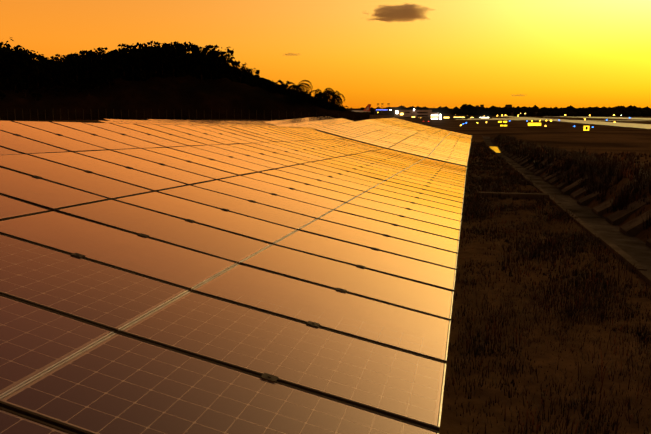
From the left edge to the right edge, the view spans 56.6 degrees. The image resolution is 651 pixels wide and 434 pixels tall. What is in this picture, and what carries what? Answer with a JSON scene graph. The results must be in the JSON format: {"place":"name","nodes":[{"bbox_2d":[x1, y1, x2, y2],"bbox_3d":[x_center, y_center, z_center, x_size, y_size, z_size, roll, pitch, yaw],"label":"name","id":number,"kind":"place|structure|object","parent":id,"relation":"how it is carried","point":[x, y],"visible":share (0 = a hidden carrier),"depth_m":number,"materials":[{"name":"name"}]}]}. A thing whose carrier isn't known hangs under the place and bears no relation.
{"place":"outdoors","nodes":[
{"label":"outdoors","id":0,"kind":"place"},
{"bbox_2d":[0,75,369,120],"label":"hill","id":1,"kind":"structure","parent":0,"point":[188,95],"depth_m":193.67,"materials":[{"name":"plant"}]},
{"bbox_2d":[0,37,345,110],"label":"hill trees","id":2,"kind":"object","parent":1,"relation":"on","point":[43,70],"materials":[{"name":"plant"}]},
{"bbox_2d":[283,80,348,109],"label":"palm","id":3,"kind":"object","parent":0,"point":[324,97],"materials":[{"name":"plant"}]},
{"bbox_2d":[0,0,650,108],"label":"sky","id":4,"kind":"structure","parent":0,"point":[407,53],"materials":[{"name":"orange"}]},
{"bbox_2d":[1,115,650,433],"bbox_3d":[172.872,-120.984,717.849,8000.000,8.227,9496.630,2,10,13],"label":"ground","id":5,"kind":"structure","parent":0,"point":[598,138],"depth_m":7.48,"materials":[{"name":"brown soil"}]},
{"bbox_2d":[99,117,348,127],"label":"solar table frames","id":6,"kind":"structure","parent":5,"relation":"on","point":[240,120],"depth_m":113.68,"materials":[{"name":"metal"}]},
{"bbox_2d":[101,116,354,142],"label":"solar panels","id":7,"kind":"object","parent":6,"relation":"on","point":[304,122],"visible":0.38,"depth_m":113.69,"materials":[{"name":"glass"}]},
{"bbox_2d":[91,130,465,318],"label":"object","id":8,"kind":"object","parent":5,"relation":"on","point":[349,139],"depth_m":30.75,"materials":[{"name":"metal"}]},
{"bbox_2d":[0,120,466,433],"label":"panel frames","id":9,"kind":"object","parent":8,"relation":"on","point":[38,418],"visible":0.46,"depth_m":5.34,"materials":[{"name":"silver metal"}]},
{"bbox_2d":[14,133,446,381],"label":"panel clamps","id":10,"kind":"object","parent":9,"relation":"attached to","point":[269,377],"visible":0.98,"depth_m":6.37,"materials":[{"name":"metal"}]},
{"bbox_2d":[0,121,465,433],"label":"solar panels","id":11,"kind":"object","parent":9,"relation":"on","point":[118,384],"visible":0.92,"depth_m":4.99,"materials":[{"name":"black glass"}]},
{"bbox_2d":[314,118,471,166],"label":"panel grid lines","id":12,"kind":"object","parent":8,"relation":"on","point":[404,139],"depth_m":36.14,"materials":[{"name":"silver metal"}]},
{"bbox_2d":[316,118,471,165],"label":"solar panels","id":13,"kind":"object","parent":12,"relation":"on","point":[438,155],"visible":0.85,"depth_m":37.44,"materials":[{"name":"glass"}]},
{"bbox_2d":[336,121,457,159],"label":"panel clamps","id":14,"kind":"object","parent":12,"relation":"attached to","point":[399,131],"visible":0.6,"depth_m":38.80,"materials":[{"name":"silver metal"}]},
{"bbox_2d":[354,104,370,111],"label":"airliner","id":15,"kind":"object","parent":5,"relation":"on","point":[367,108],"visible":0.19,"depth_m":627.81,"materials":[{"name":"red metal"}]},
{"bbox_2d":[377,103,389,114],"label":"floodlight masts","id":16,"kind":"object","parent":5,"relation":"on","point":[382,109],"visible":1,"depth_m":1058.73,"materials":[{"name":"grey metal"}]},
{"bbox_2d":[346,105,537,119],"bbox_3d":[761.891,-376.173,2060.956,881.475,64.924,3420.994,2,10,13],"label":"airport buildings","id":17,"kind":"structure","parent":5,"relation":"on","point":[397,111],"depth_m":523.28,"materials":[{"name":"concrete"}]},
{"bbox_2d":[490,147,500,152],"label":"channel water","id":18,"kind":"structure","parent":5,"relation":"on","point":[496,149],"depth_m":87.77,"materials":[{"name":"orange liquid"}]},
{"bbox_2d":[361,104,650,116],"bbox_3d":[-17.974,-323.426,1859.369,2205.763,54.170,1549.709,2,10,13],"label":"treeline","id":19,"kind":"object","parent":5,"relation":"on","point":[568,111],"visible":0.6,"depth_m":1538.58,"materials":[{"name":"black plant"}]},
{"bbox_2d":[428,114,629,128],"bbox_3d":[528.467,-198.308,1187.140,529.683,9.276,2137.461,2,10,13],"label":"runway lights","id":20,"kind":"object","parent":5,"relation":"on","point":[540,120],"visible":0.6,"depth_m":394.21,"materials":[{"name":"yellow glowing light-emitting material"}]},
{"bbox_2d":[498,121,588,130],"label":"airfield signs","id":21,"kind":"object","parent":5,"relation":"on","point":[586,128],"visible":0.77,"depth_m":244.39,"materials":[{"name":"yellow"}]},
{"bbox_2d":[478,136,650,286],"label":"channel buttresses","id":22,"kind":"structure","parent":5,"relation":"on","point":[633,227],"depth_m":18.21,"materials":[{"name":"concrete"}]},
{"bbox_2d":[456,116,650,128],"bbox_3d":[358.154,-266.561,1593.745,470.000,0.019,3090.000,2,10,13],"label":"runway","id":23,"kind":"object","parent":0,"point":[633,125],"depth_m":461.86,"materials":[{"name":"grey asphalt"}]}
]}

